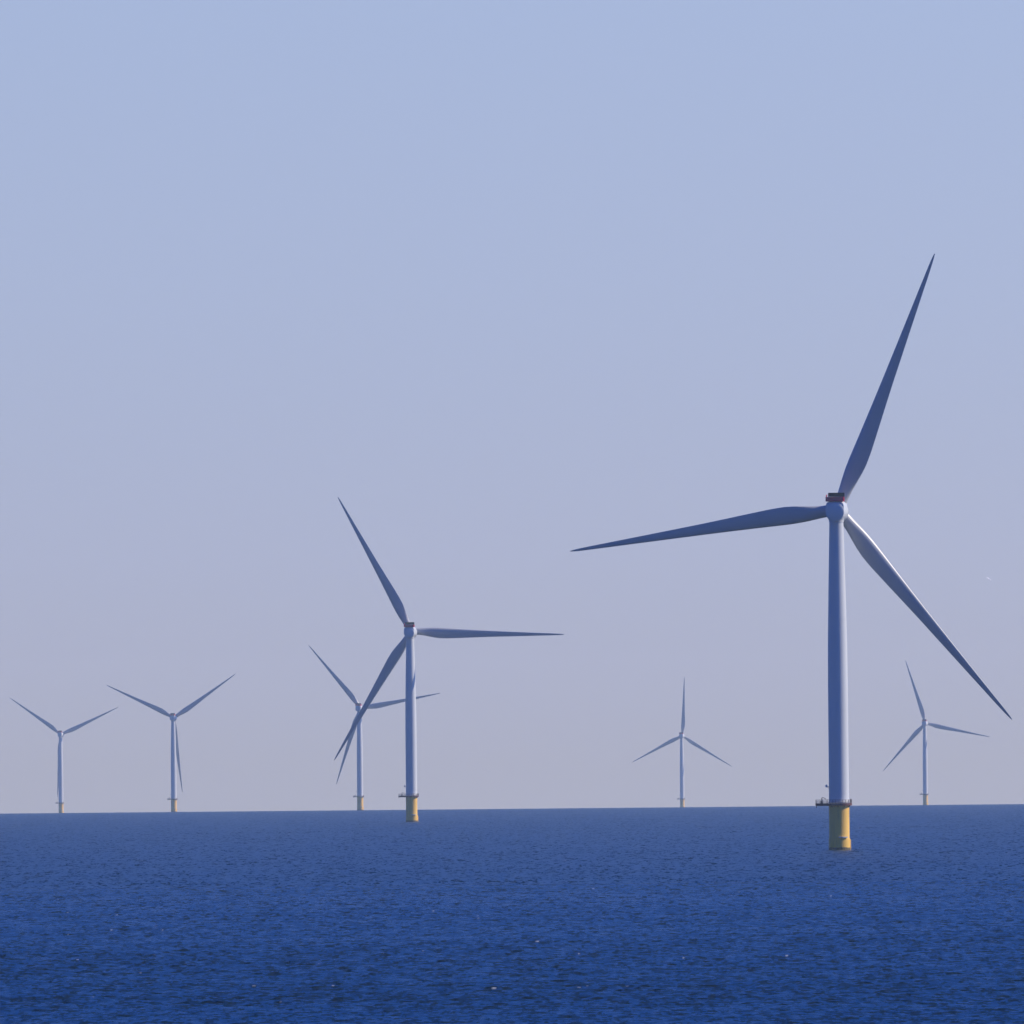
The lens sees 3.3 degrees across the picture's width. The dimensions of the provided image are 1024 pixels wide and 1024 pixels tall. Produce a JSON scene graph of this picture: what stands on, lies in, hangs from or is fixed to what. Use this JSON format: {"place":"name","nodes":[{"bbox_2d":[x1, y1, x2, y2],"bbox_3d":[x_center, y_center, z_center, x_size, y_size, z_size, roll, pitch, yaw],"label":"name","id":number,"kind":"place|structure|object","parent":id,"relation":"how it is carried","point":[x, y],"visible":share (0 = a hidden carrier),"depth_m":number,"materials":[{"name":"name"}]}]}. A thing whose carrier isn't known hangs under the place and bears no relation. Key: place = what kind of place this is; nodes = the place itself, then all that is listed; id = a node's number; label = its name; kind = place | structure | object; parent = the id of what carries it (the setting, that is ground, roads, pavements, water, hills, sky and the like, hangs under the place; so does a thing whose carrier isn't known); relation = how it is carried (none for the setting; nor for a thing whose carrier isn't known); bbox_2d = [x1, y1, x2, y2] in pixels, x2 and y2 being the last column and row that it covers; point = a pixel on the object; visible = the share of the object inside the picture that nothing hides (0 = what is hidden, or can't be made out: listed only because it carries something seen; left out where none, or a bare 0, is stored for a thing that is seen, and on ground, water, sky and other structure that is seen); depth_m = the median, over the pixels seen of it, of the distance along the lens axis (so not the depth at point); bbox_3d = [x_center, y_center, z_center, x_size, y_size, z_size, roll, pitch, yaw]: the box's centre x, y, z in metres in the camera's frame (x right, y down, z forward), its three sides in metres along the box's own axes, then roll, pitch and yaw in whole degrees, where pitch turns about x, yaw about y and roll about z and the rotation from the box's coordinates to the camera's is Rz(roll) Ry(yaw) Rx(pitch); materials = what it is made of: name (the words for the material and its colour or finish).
{"place":"outdoors","nodes":[
{"label":"outdoors","id":0,"kind":"place"},
{"bbox_2d":[0,804,1023,1023],"bbox_3d":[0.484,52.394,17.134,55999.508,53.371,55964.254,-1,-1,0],"label":"sea","id":1,"kind":"structure","parent":0,"point":[904,914],"depth_m":3002.38,"materials":[{"name":"liquid"}]},
{"bbox_2d":[10,698,117,812],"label":"wind turbine","id":2,"kind":"object","parent":1,"relation":"in","point":[60,761],"visible":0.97,"depth_m":23140.86,"materials":[{"name":"white metal"}]},
{"bbox_2d":[107,674,234,811],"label":"wind turbine","id":3,"kind":"object","parent":1,"relation":"in","point":[174,745],"visible":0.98,"depth_m":19462.46,"materials":[{"name":"white metal"}]},
{"bbox_2d":[309,646,439,809],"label":"wind turbine","id":4,"kind":"object","parent":1,"relation":"in","point":[358,707],"visible":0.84,"depth_m":17948.02,"materials":[{"name":"white metal"}]},
{"bbox_2d":[334,498,563,821],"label":"wind turbine","id":5,"kind":"object","parent":1,"relation":"in","point":[411,632],"visible":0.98,"depth_m":9653.62,"materials":[{"name":"white metal"}]},
{"bbox_2d":[633,678,730,806],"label":"wind turbine","id":6,"kind":"object","parent":1,"relation":"in","point":[681,736],"visible":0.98,"depth_m":25143.10,"materials":[{"name":"white metal"}]},
{"bbox_2d":[571,254,1011,849],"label":"wind turbine","id":7,"kind":"object","parent":1,"relation":"in","point":[841,520],"visible":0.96,"depth_m":5399.02,"materials":[{"name":"white metal"}]},
{"bbox_2d":[883,660,988,804],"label":"wind turbine","id":8,"kind":"object","parent":1,"relation":"in","point":[925,723],"visible":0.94,"depth_m":22327.22,"materials":[{"name":"white metal"}]},
{"bbox_2d":[0,0,1023,813],"label":"sky","id":9,"kind":"structure","parent":0,"point":[514,287],"materials":[{"name":"blue"}]}
]}

